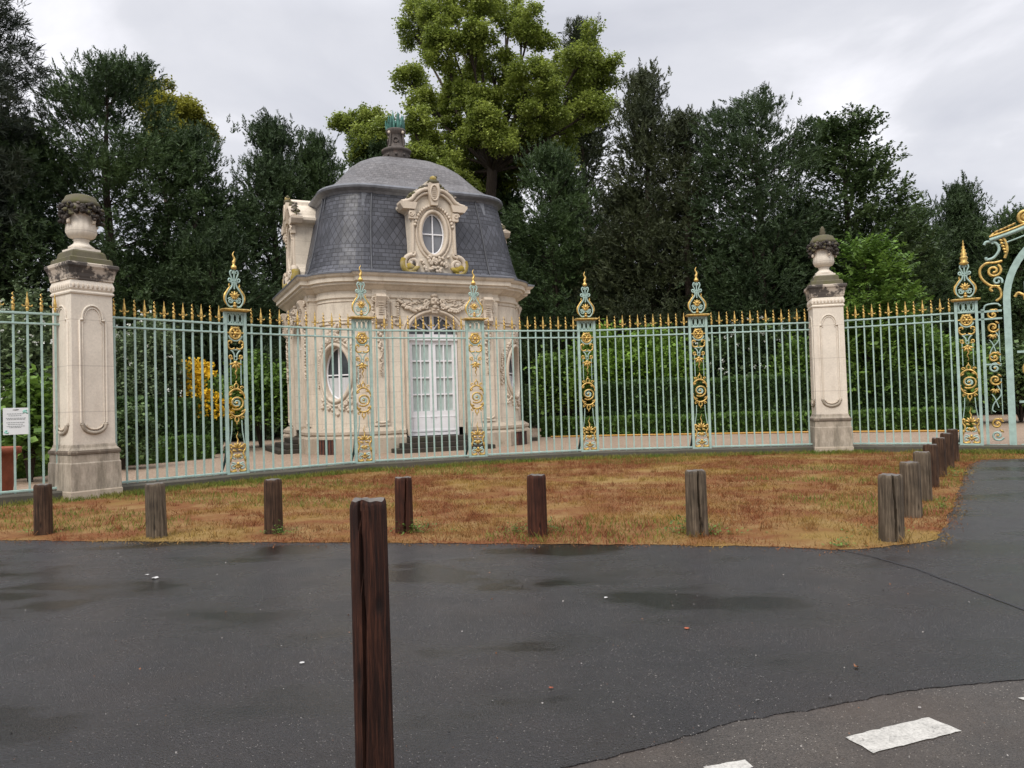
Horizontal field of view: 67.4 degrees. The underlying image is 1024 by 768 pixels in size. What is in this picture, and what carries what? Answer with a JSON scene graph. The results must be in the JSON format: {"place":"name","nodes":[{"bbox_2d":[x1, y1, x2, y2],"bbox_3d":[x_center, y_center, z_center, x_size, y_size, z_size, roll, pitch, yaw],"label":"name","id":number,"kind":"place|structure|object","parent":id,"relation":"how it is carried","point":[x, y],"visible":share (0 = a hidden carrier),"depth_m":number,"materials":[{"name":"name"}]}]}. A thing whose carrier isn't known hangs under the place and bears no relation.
{"place":"outdoors","nodes":[
{"label":"outdoors","id":0,"kind":"place"},
{"bbox_2d":[0,459,1023,767],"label":"forecourt","id":1,"kind":"structure","parent":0,"point":[196,661],"depth_m":4.52,"materials":[{"name":"grey asphalt"}]},
{"bbox_2d":[350,497,394,767],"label":"wooden bollard","id":2,"kind":"object","parent":1,"relation":"on","point":[373,705],"visible":1,"depth_m":2.65,"materials":[{"name":"brown wood"}]},
{"bbox_2d":[7,544,1010,760],"bbox_3d":[0.302,1.533,5.806,14.764,0.018,8.491,-2,-1,0],"label":"grit","id":3,"kind":"object","parent":1,"relation":"on","point":[535,655],"visible":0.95,"depth_m":4.31,"materials":[{"name":"stone"}]},
{"bbox_2d":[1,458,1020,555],"bbox_3d":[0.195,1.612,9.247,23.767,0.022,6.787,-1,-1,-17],"label":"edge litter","id":4,"kind":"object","parent":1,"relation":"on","point":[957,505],"visible":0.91,"depth_m":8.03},
{"bbox_2d":[838,549,1023,609],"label":"asphalt joint","id":5,"kind":"object","parent":1,"relation":"on","point":[946,580],"visible":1,"depth_m":5.58,"materials":[{"name":"black asphalt"}]},
{"bbox_2d":[0,450,1023,549],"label":"verge","id":6,"kind":"structure","parent":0,"point":[562,511],"depth_m":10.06,"materials":[{"name":"brown plant"}]},
{"bbox_2d":[0,490,61,505],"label":"stone kerb","id":7,"kind":"structure","parent":6,"relation":"on","point":[18,496],"depth_m":12.49,"materials":[{"name":"grey stone"}]},
{"bbox_2d":[0,292,59,494],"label":"fence bay","id":8,"kind":"object","parent":7,"relation":"on","point":[41,324],"visible":0.99,"depth_m":12.79,"materials":[{"name":"green paint"}]},
{"bbox_2d":[3,408,28,434],"bbox_3d":[-8.007,0.601,12.394,0.350,0.430,0.010,0,-2,-42],"label":"notice","id":9,"kind":"object","parent":8,"relation":"attached to","point":[15,421],"visible":1,"depth_m":12.39,"materials":[{"name":"white paper"}]},
{"bbox_2d":[33,483,52,535],"bbox_3d":[-5.602,1.548,9.179,0.208,0.712,0.210,-2,-1,0],"label":"wooden bollard","id":10,"kind":"object","parent":6,"relation":"on","point":[42,510],"visible":0.93,"depth_m":9.10,"materials":[{"name":"brown wood"}]},
{"bbox_2d":[44,194,122,500],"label":"stone pillar","id":11,"kind":"structure","parent":6,"relation":"on","point":[81,271],"depth_m":13.08,"materials":[{"name":"stone"}]},
{"bbox_2d":[145,482,166,538],"bbox_3d":[-4.027,1.482,8.692,0.230,0.727,0.216,-2,-1,0],"label":"wooden bollard","id":12,"kind":"object","parent":6,"relation":"on","point":[155,510],"visible":0.91,"depth_m":8.61,"materials":[{"name":"grey wood"}]},
{"bbox_2d":[264,478,282,533],"bbox_3d":[-2.722,1.445,8.762,0.207,0.727,0.210,-2,-1,0],"label":"wooden bollard","id":13,"kind":"object","parent":6,"relation":"on","point":[273,510],"visible":0.88,"depth_m":8.68,"materials":[{"name":"brown wood"}]},
{"bbox_2d":[260,523,298,533],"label":"weed tuft","id":14,"kind":"object","parent":6,"relation":"on","point":[282,531],"visible":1,"depth_m":8.60,"materials":[{"name":"green plant"}]},
{"bbox_2d":[395,476,413,533],"bbox_3d":[-1.204,1.394,8.539,0.201,0.727,0.206,-2,-1,0],"label":"wooden bollard","id":15,"kind":"object","parent":6,"relation":"on","point":[403,502],"visible":0.92,"depth_m":8.46,"materials":[{"name":"brown wood"}]},
{"bbox_2d":[390,516,458,533],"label":"weed tuft","id":16,"kind":"object","parent":6,"relation":"on","point":[415,526],"visible":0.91,"depth_m":8.46,"materials":[{"name":"green plant"}]},
{"bbox_2d":[122,445,813,491],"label":"stone kerb","id":17,"kind":"structure","parent":6,"relation":"on","point":[272,473],"depth_m":17.69,"materials":[{"name":"grey stone"}]},
{"bbox_2d":[112,298,226,483],"bbox_3d":[-6.406,0.119,14.402,0.060,3.340,2.124,-3,-2,44],"label":"fence bay","id":18,"kind":"object","parent":17,"relation":"on","point":[164,329],"visible":0.98,"depth_m":14.36,"materials":[{"name":"green paint"}]},
{"bbox_2d":[219,252,250,474],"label":"ornate pier","id":19,"kind":"structure","parent":17,"relation":"on","point":[233,281],"depth_m":15.34,"materials":[{"name":"green paint"},{"name":"gilded metal"}]},
{"bbox_2d":[247,308,355,471],"bbox_3d":[-4.429,0.108,16.311,2.417,3.340,0.060,0,-2,-42],"label":"fence bay","id":20,"kind":"object","parent":17,"relation":"on","point":[251,325],"visible":1,"depth_m":16.25,"materials":[{"name":"green paint"}]},
{"bbox_2d":[349,265,375,463],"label":"ornate pier","id":21,"kind":"structure","parent":17,"relation":"on","point":[362,365],"depth_m":17.27,"materials":[{"name":"green paint"},{"name":"gilded metal"}]},
{"bbox_2d":[372,315,468,461],"bbox_3d":[-2.099,0.075,17.760,2.202,3.340,0.060,-1,-2,-21],"label":"fence bay","id":22,"kind":"object","parent":17,"relation":"on","point":[423,338],"visible":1,"depth_m":17.75,"materials":[{"name":"green paint"}]},
{"bbox_2d":[462,269,487,456],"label":"ornate pier","id":23,"kind":"structure","parent":17,"relation":"on","point":[474,342],"depth_m":18.24,"materials":[{"name":"green paint"},{"name":"gilded metal"}]},
{"bbox_2d":[484,317,580,455],"bbox_3d":[0.516,0.020,18.630,2.357,3.340,0.060,-1,-1,-16],"label":"fence bay","id":24,"kind":"object","parent":17,"relation":"on","point":[528,338],"visible":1,"depth_m":18.61,"materials":[{"name":"green paint"}]},
{"bbox_2d":[596,313,691,450],"bbox_3d":[3.240,-0.054,18.915,2.247,3.340,0.060,-2,-1,4],"label":"fence bay","id":25,"kind":"object","parent":17,"relation":"on","point":[645,335],"visible":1,"depth_m":18.90,"materials":[{"name":"green paint"}]},
{"bbox_2d":[685,268,711,448],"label":"ornate pier","id":26,"kind":"structure","parent":17,"relation":"on","point":[698,359],"depth_m":18.80,"materials":[{"name":"green paint"}]},
{"bbox_2d":[708,308,812,447],"bbox_3d":[6.049,-0.142,18.720,2.427,3.340,0.062,-2,-1,4],"label":"fence bay","id":27,"kind":"object","parent":17,"relation":"on","point":[765,331],"visible":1,"depth_m":18.70,"materials":[{"name":"green paint"}]},
{"bbox_2d":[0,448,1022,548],"bbox_3d":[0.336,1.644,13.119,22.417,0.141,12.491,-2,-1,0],"label":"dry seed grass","id":28,"kind":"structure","parent":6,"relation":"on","point":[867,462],"depth_m":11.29,"materials":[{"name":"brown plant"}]},
{"bbox_2d":[0,448,1023,508],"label":"kerb grass","id":29,"kind":"structure","parent":6,"relation":"on","point":[193,486],"depth_m":16.66,"materials":[{"name":"green plant"}]},
{"bbox_2d":[527,474,547,537],"bbox_3d":[0.259,1.324,8.043,0.210,0.757,0.216,-2,-1,0],"label":"wooden bollard","id":30,"kind":"object","parent":6,"relation":"on","point":[536,505],"visible":0.92,"depth_m":7.96,"materials":[{"name":"brown wood"}]},
{"bbox_2d":[658,504,685,533],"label":"weed tuft","id":31,"kind":"object","parent":6,"relation":"on","point":[677,523],"visible":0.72,"depth_m":7.98,"materials":[{"name":"green plant"}]},
{"bbox_2d":[685,469,708,536],"bbox_3d":[1.875,1.260,7.805,0.221,0.777,0.227,-2,-1,0],"label":"wooden bollard","id":32,"kind":"object","parent":6,"relation":"on","point":[696,501],"visible":0.91,"depth_m":7.72,"materials":[{"name":"grey wood"}]},
{"bbox_2d":[668,520,751,536],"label":"weed tuft","id":33,"kind":"object","parent":6,"relation":"on","point":[711,532],"visible":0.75,"depth_m":7.80,"materials":[{"name":"green plant"}]},
{"bbox_2d":[803,226,853,451],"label":"stone pillar","id":34,"kind":"structure","parent":6,"relation":"on","point":[830,417],"depth_m":18.24,"materials":[{"name":"stone"}]},
{"bbox_2d":[878,473,904,542],"bbox_3d":[3.565,1.215,7.233,0.235,0.737,0.220,-2,-1,0],"label":"wooden bollard","id":35,"kind":"object","parent":6,"relation":"on","point":[891,526],"visible":0.92,"depth_m":7.15,"materials":[{"name":"grey wood"}]},
{"bbox_2d":[899,461,922,517],"bbox_3d":[4.445,1.227,8.559,0.222,0.727,0.217,-2,-1,0],"label":"wooden bollard","id":36,"kind":"object","parent":6,"relation":"on","point":[910,473],"visible":0.76,"depth_m":8.47,"materials":[{"name":"grey wood"}]},
{"bbox_2d":[913,451,932,500],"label":"wooden bollard","id":37,"kind":"object","parent":6,"relation":"on","point":[923,458],"visible":0.69,"depth_m":9.74,"materials":[{"name":"grey wood"}]},
{"bbox_2d":[923,444,939,487],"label":"wooden bollard","id":38,"kind":"object","parent":6,"relation":"on","point":[932,449],"visible":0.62,"depth_m":11.09,"materials":[{"name":"brown wood"}]},
{"bbox_2d":[853,444,1023,451],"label":"stone kerb","id":39,"kind":"structure","parent":6,"relation":"on","point":[898,447],"depth_m":17.58,"materials":[{"name":"grey stone"}]},
{"bbox_2d":[844,299,959,444],"bbox_3d":[9.033,-0.251,17.904,2.298,3.340,0.060,-2,-2,27],"label":"fence bay","id":40,"kind":"object","parent":39,"relation":"on","point":[905,311],"visible":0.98,"depth_m":17.88,"materials":[{"name":"green paint"}]},
{"bbox_2d":[951,241,983,444],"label":"ornate pier","id":41,"kind":"structure","parent":39,"relation":"on","point":[964,262],"depth_m":17.27,"materials":[{"name":"green paint"}]},
{"bbox_2d":[932,437,946,476],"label":"wooden bollard","id":42,"kind":"object","parent":6,"relation":"on","point":[940,442],"visible":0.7,"depth_m":12.38,"materials":[{"name":"brown wood"}]},
{"bbox_2d":[940,433,954,467],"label":"wooden bollard","id":43,"kind":"object","parent":6,"relation":"on","point":[948,437],"visible":0.62,"depth_m":13.67,"materials":[{"name":"brown wood"}]},
{"bbox_2d":[947,429,959,461],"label":"wooden bollard","id":44,"kind":"object","parent":6,"relation":"on","point":[954,432],"visible":0.52,"depth_m":14.99,"materials":[{"name":"brown wood"}]},
{"bbox_2d":[966,209,1023,444],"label":"arched gate","id":45,"kind":"structure","parent":6,"relation":"on","point":[1005,294],"depth_m":17.06,"materials":[{"name":"teal metal"}]},
{"bbox_2d":[0,0,1023,291],"label":"sky","id":46,"kind":"structure","parent":0,"point":[948,75],"materials":[{"name":"white"}]},
{"bbox_2d":[13,412,1023,489],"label":"gravel path","id":47,"kind":"structure","parent":0,"point":[22,483],"depth_m":22.78,"materials":[{"name":"beige gravel"}]},
{"bbox_2d":[1,446,21,490],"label":"terracotta pot","id":48,"kind":"object","parent":47,"relation":"on","point":[7,455],"visible":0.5,"depth_m":13.20,"materials":[{"name":"brown ceramic"}]},
{"bbox_2d":[0,277,52,401],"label":"flowering shrub","id":49,"kind":"object","parent":47,"relation":"on","point":[20,346],"visible":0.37,"depth_m":18.71,"materials":[{"name":"green plant"}]},
{"bbox_2d":[0,355,52,481],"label":"leafy shrub","id":50,"kind":"object","parent":47,"relation":"on","point":[35,416],"visible":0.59,"depth_m":16.23,"materials":[{"name":"green plant"}]},
{"bbox_2d":[0,0,55,311],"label":"pine tree","id":51,"kind":"object","parent":47,"relation":"on","point":[12,91],"visible":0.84,"depth_m":31.94,"materials":[{"name":"green plant"}]},
{"bbox_2d":[16,456,48,478],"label":"clipped hedge","id":52,"kind":"object","parent":47,"relation":"on","point":[21,472],"visible":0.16,"depth_m":17.58,"materials":[{"name":"green plant"}]},
{"bbox_2d":[0,105,122,339],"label":"yew tree","id":53,"kind":"object","parent":47,"relation":"on","point":[36,205],"visible":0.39,"depth_m":31.97,"materials":[{"name":"green plant"}]},
{"bbox_2d":[0,45,229,379],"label":"yew tree","id":54,"kind":"object","parent":47,"relation":"on","point":[108,73],"visible":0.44,"depth_m":34.78,"materials":[{"name":"green plant"}]},
{"bbox_2d":[117,397,164,468],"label":"leafy shrub","id":55,"kind":"object","parent":47,"relation":"on","point":[131,431],"visible":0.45,"depth_m":19.28,"materials":[{"name":"green plant"}]},
{"bbox_2d":[115,305,192,426],"bbox_3d":[-11.885,-0.014,24.427,3.300,4.766,2.782,-2,-1,0],"label":"flowering shrub","id":56,"kind":"object","parent":47,"relation":"on","point":[140,365],"visible":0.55,"depth_m":24.03,"materials":[{"name":"green plant"}]},
{"bbox_2d":[116,394,224,453],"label":"clipped hedge","id":57,"kind":"object","parent":47,"relation":"on","point":[171,417],"visible":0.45,"depth_m":24.07,"materials":[{"name":"green plant"}]},
{"bbox_2d":[125,433,216,465],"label":"clipped hedge","id":58,"kind":"object","parent":47,"relation":"on","point":[181,450],"visible":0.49,"depth_m":22.05,"materials":[{"name":"green plant"}]},
{"bbox_2d":[113,112,275,438],"bbox_3d":[-15.902,-5.207,38.268,8.714,16.113,9.111,-2,-1,0],"label":"yew tree","id":59,"kind":"object","parent":47,"relation":"on","point":[216,209],"visible":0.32,"depth_m":37.21,"materials":[{"name":"green plant"}]},
{"bbox_2d":[158,357,243,427],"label":"yellow shrub","id":60,"kind":"object","parent":47,"relation":"on","point":[198,384],"visible":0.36,"depth_m":25.17,"materials":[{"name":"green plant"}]},
{"bbox_2d":[117,210,286,440],"bbox_3d":[-14.351,-2.670,36.674,8.817,10.862,8.955,-1,-2,-24],"label":"yew tree","id":61,"kind":"object","parent":47,"relation":"on","point":[213,275],"visible":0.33,"depth_m":35.28,"materials":[{"name":"green plant"}]},
{"bbox_2d":[217,348,288,446],"bbox_3d":[-9.346,0.512,28.960,4.026,3.797,3.056,-2,-1,0],"label":"leafy shrub","id":62,"kind":"object","parent":47,"relation":"on","point":[267,394],"visible":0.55,"depth_m":28.43,"materials":[{"name":"green plant"}]},
{"bbox_2d":[213,107,324,436],"bbox_3d":[-12.522,-5.853,40.136,8.142,17.290,7.675,-3,-2,44],"label":"yew tree","id":63,"kind":"object","parent":47,"relation":"on","point":[275,179],"visible":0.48,"depth_m":39.32,"materials":[{"name":"green plant"}]},
{"bbox_2d":[257,125,354,426],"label":"yew tree","id":64,"kind":"object","parent":47,"relation":"on","point":[317,155],"visible":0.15,"depth_m":41.26,"materials":[{"name":"green plant"}]},
{"bbox_2d":[265,110,537,454],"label":"pavilion","id":65,"kind":"structure","parent":47,"relation":"on","point":[420,239],"depth_m":24.01,"materials":[{"name":"stone"}]},
{"bbox_2d":[327,348,348,398],"bbox_3d":[-5.254,-0.320,23.425,1.020,1.700,0.061,-2,-2,20],"label":"oval window","id":66,"kind":"structure","parent":65,"relation":"in","point":[337,384],"depth_m":23.47,"materials":[{"name":"white glass"}]},
{"bbox_2d":[408,314,458,436],"bbox_3d":[-2.496,-0.300,24.195,1.667,3.855,0.160,-1,-2,-25],"label":"door","id":67,"kind":"structure","parent":65,"relation":"in","point":[412,349],"depth_m":24.20,"materials":[{"name":"white paint"}]},
{"bbox_2d":[509,355,512,388],"bbox_3d":[-0.135,-0.412,25.812,0.061,1.700,1.020,-2,-2,20],"label":"oval window","id":68,"kind":"structure","parent":65,"relation":"in","point":[510,364],"depth_m":26.14,"materials":[{"name":"white glass"}]},
{"bbox_2d":[523,340,591,415],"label":"leafy shrub","id":69,"kind":"object","parent":47,"relation":"on","point":[548,379],"visible":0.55,"depth_m":36.51,"materials":[{"name":"green plant"}]},
{"bbox_2d":[499,133,632,426],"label":"yew tree","id":70,"kind":"object","parent":47,"relation":"on","point":[556,223],"visible":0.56,"depth_m":42.53,"materials":[{"name":"green plant"}]},
{"bbox_2d":[554,184,704,416],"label":"yew tree","id":71,"kind":"object","parent":47,"relation":"on","point":[618,259],"visible":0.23,"depth_m":40.99,"materials":[{"name":"green plant"}]},
{"bbox_2d":[559,317,715,409],"bbox_3d":[5.557,-0.475,35.677,7.214,5.230,5.733,-2,-1,0],"label":"leafy shrub","id":72,"kind":"object","parent":47,"relation":"on","point":[642,355],"visible":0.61,"depth_m":34.34,"materials":[{"name":"green plant"}]},
{"bbox_2d":[572,57,716,412],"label":"spruce tree","id":73,"kind":"object","parent":47,"relation":"on","point":[642,107],"visible":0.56,"depth_m":40.32,"materials":[{"name":"green plant"}]},
{"bbox_2d":[539,410,807,436],"bbox_3d":[6.072,1.580,29.593,10.161,1.032,1.087,-2,-1,13],"label":"clipped hedge","id":74,"kind":"object","parent":47,"relation":"on","point":[683,423],"visible":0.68,"depth_m":29.29,"materials":[{"name":"green plant"}]},
{"bbox_2d":[624,104,748,373],"bbox_3d":[9.263,-6.064,39.116,7.440,16.362,6.718,-2,-2,23],"label":"yew tree","id":75,"kind":"object","parent":47,"relation":"on","point":[679,128],"visible":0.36,"depth_m":38.80,"materials":[{"name":"green plant"}]},
{"bbox_2d":[589,373,809,420],"bbox_3d":[7.596,0.860,31.631,8.837,2.436,1.395,-2,-1,14],"label":"clipped hedge","id":76,"kind":"object","parent":47,"relation":"on","point":[682,394],"visible":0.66,"depth_m":31.15,"materials":[{"name":"green plant"}]},
{"bbox_2d":[672,301,803,380],"bbox_3d":[10.786,-0.949,36.240,6.963,5.893,5.516,-2,-2,25],"label":"flowering shrub","id":77,"kind":"object","parent":47,"relation":"on","point":[724,360],"visible":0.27,"depth_m":34.80,"materials":[{"name":"green plant"}]},
{"bbox_2d":[551,430,967,437],"bbox_3d":[8.352,1.792,27.778,14.233,0.064,0.998,-2,-2,20],"label":"edging","id":78,"kind":"object","parent":47,"relation":"on","point":[760,433],"visible":0.68,"depth_m":27.99,"materials":[{"name":"grey stone"}]},
{"bbox_2d":[677,80,860,407],"bbox_3d":[12.225,-6.358,37.297,8.567,16.690,8.844,-2,-1,0],"label":"yew tree","id":79,"kind":"object","parent":47,"relation":"on","point":[732,287],"visible":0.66,"depth_m":35.79,"materials":[{"name":"green plant"}]},
{"bbox_2d":[756,326,809,379],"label":"leafy shrub","id":80,"kind":"object","parent":47,"relation":"on","point":[794,357],"visible":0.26,"depth_m":32.76,"materials":[{"name":"green plant"}]},
{"bbox_2d":[746,206,864,340],"bbox_3d":[15.494,-4.022,41.260,9.609,12.032,9.087,-2,-1,0],"label":"yew tree","id":81,"kind":"object","parent":47,"relation":"on","point":[773,284],"depth_m":38.92,"materials":[{"name":"green plant"}]},
{"bbox_2d":[767,102,951,340],"bbox_3d":[17.051,-6.128,39.014,9.360,16.030,9.037,-2,-1,0],"label":"beech tree","id":82,"kind":"object","parent":47,"relation":"on","point":[858,173],"visible":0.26,"depth_m":37.68,"materials":[{"name":"green plant"}]},
{"bbox_2d":[847,331,909,371],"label":"leafy shrub","id":83,"kind":"object","parent":47,"relation":"on","point":[877,359],"visible":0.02,"depth_m":30.18,"materials":[{"name":"green plant"}]},
{"bbox_2d":[830,228,934,403],"bbox_3d":[13.994,-2.181,30.120,4.540,7.850,4.988,-3,-2,34],"label":"beech tree","id":84,"kind":"object","parent":47,"relation":"on","point":[886,289],"visible":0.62,"depth_m":29.05,"materials":[{"name":"green plant"}]},
{"bbox_2d":[803,368,967,421],"bbox_3d":[14.066,0.664,29.101,5.610,2.375,1.380,-3,-2,31],"label":"clipped hedge","id":85,"kind":"object","parent":47,"relation":"on","point":[913,390],"visible":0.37,"depth_m":28.26,"materials":[{"name":"green plant"}]},
{"bbox_2d":[804,406,975,430],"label":"clipped hedge","id":86,"kind":"object","parent":47,"relation":"on","point":[905,419],"visible":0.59,"depth_m":26.41,"materials":[{"name":"green plant"}]},
{"bbox_2d":[889,190,1004,413],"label":"yew tree","id":87,"kind":"object","parent":47,"relation":"on","point":[920,210],"visible":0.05,"depth_m":40.83,"materials":[{"name":"green plant"}]},
{"bbox_2d":[893,319,1001,403],"bbox_3d":[16.639,-0.478,30.028,5.055,4.289,3.663,-2,-1,0],"label":"leafy shrub","id":88,"kind":"object","parent":47,"relation":"on","point":[937,354],"visible":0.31,"depth_m":29.20,"materials":[{"name":"green plant"}]},
{"bbox_2d":[945,202,1023,413],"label":"yew tree","id":89,"kind":"object","parent":47,"relation":"on","point":[1016,246],"visible":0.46,"depth_m":41.65,"materials":[{"name":"green plant"}]},
{"bbox_2d":[967,332,1023,421],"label":"leafy shrub","id":90,"kind":"object","parent":47,"relation":"on","point":[1018,360],"visible":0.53,"depth_m":30.51,"materials":[{"name":"green plant"}]},
{"bbox_2d":[574,272,598,451],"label":"ornate pier","id":91,"kind":"structure","parent":0,"point":[585,307],"depth_m":19.00,"materials":[{"name":"green paint"},{"name":"gold"}]},
{"bbox_2d":[568,680,1023,767],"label":"road","id":92,"kind":"structure","parent":0,"point":[820,735],"depth_m":3.13,"materials":[{"name":"grey asphalt"}]},
{"bbox_2d":[704,760,752,767],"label":"road marking","id":93,"kind":"object","parent":92,"relation":"on","point":[740,764],"visible":1,"depth_m":2.92,"materials":[{"name":"paint"}]},
{"bbox_2d":[846,717,960,752],"bbox_3d":[1.600,1.433,3.145,0.479,0.001,0.160,-1,-2,-21],"label":"road marking","id":94,"kind":"object","parent":92,"relation":"on","point":[891,736],"visible":1,"depth_m":3.14,"materials":[{"name":"paint"}]},
{"label":"ground","id":95,"kind":"structure","parent":0,"visible":0},
{"bbox_2d":[131,74,224,301],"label":"golden tree","id":96,"kind":"object","parent":95,"relation":"on","point":[186,107],"visible":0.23,"depth_m":46.35,"materials":[{"name":"green plant"}]},
{"bbox_2d":[325,102,396,164],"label":"lime tree","id":97,"kind":"object","parent":95,"relation":"on","point":[365,123],"visible":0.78,"depth_m":46.02,"materials":[{"name":"green plant"}]},
{"bbox_2d":[348,134,387,167],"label":"yew tree","id":98,"kind":"object","parent":95,"relation":"on","point":[376,148],"visible":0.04,"depth_m":45.37,"materials":[{"name":"green plant"}]},
{"bbox_2d":[399,102,484,192],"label":"lime tree","id":99,"kind":"object","parent":95,"relation":"on","point":[426,142],"visible":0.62,"depth_m":44.73,"materials":[{"name":"green plant"}]},
{"bbox_2d":[387,0,625,206],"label":"lime tree","id":100,"kind":"object","parent":95,"relation":"on","point":[488,136],"visible":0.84,"depth_m":47.95,"materials":[{"name":"green plant"}]},
{"bbox_2d":[480,166,552,416],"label":"yew tree","id":101,"kind":"object","parent":95,"relation":"on","point":[516,198],"visible":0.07,"depth_m":52.09,"materials":[{"name":"green plant"}]},
{"bbox_2d":[16,210,1023,416],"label":"wood","id":102,"kind":"object","parent":95,"relation":"on","point":[518,261],"depth_m":61.83,"materials":[{"name":"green plant"}]},
{"bbox_2d":[543,12,624,352],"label":"spruce tree","id":103,"kind":"object","parent":95,"relation":"on","point":[592,153],"visible":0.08,"depth_m":57.76,"materials":[{"name":"green plant"}]},
{"bbox_2d":[921,169,1018,412],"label":"tree","id":104,"kind":"object","parent":95,"relation":"on","point":[960,205],"visible":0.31,"depth_m":45.23,"materials":[{"name":"green plant"}]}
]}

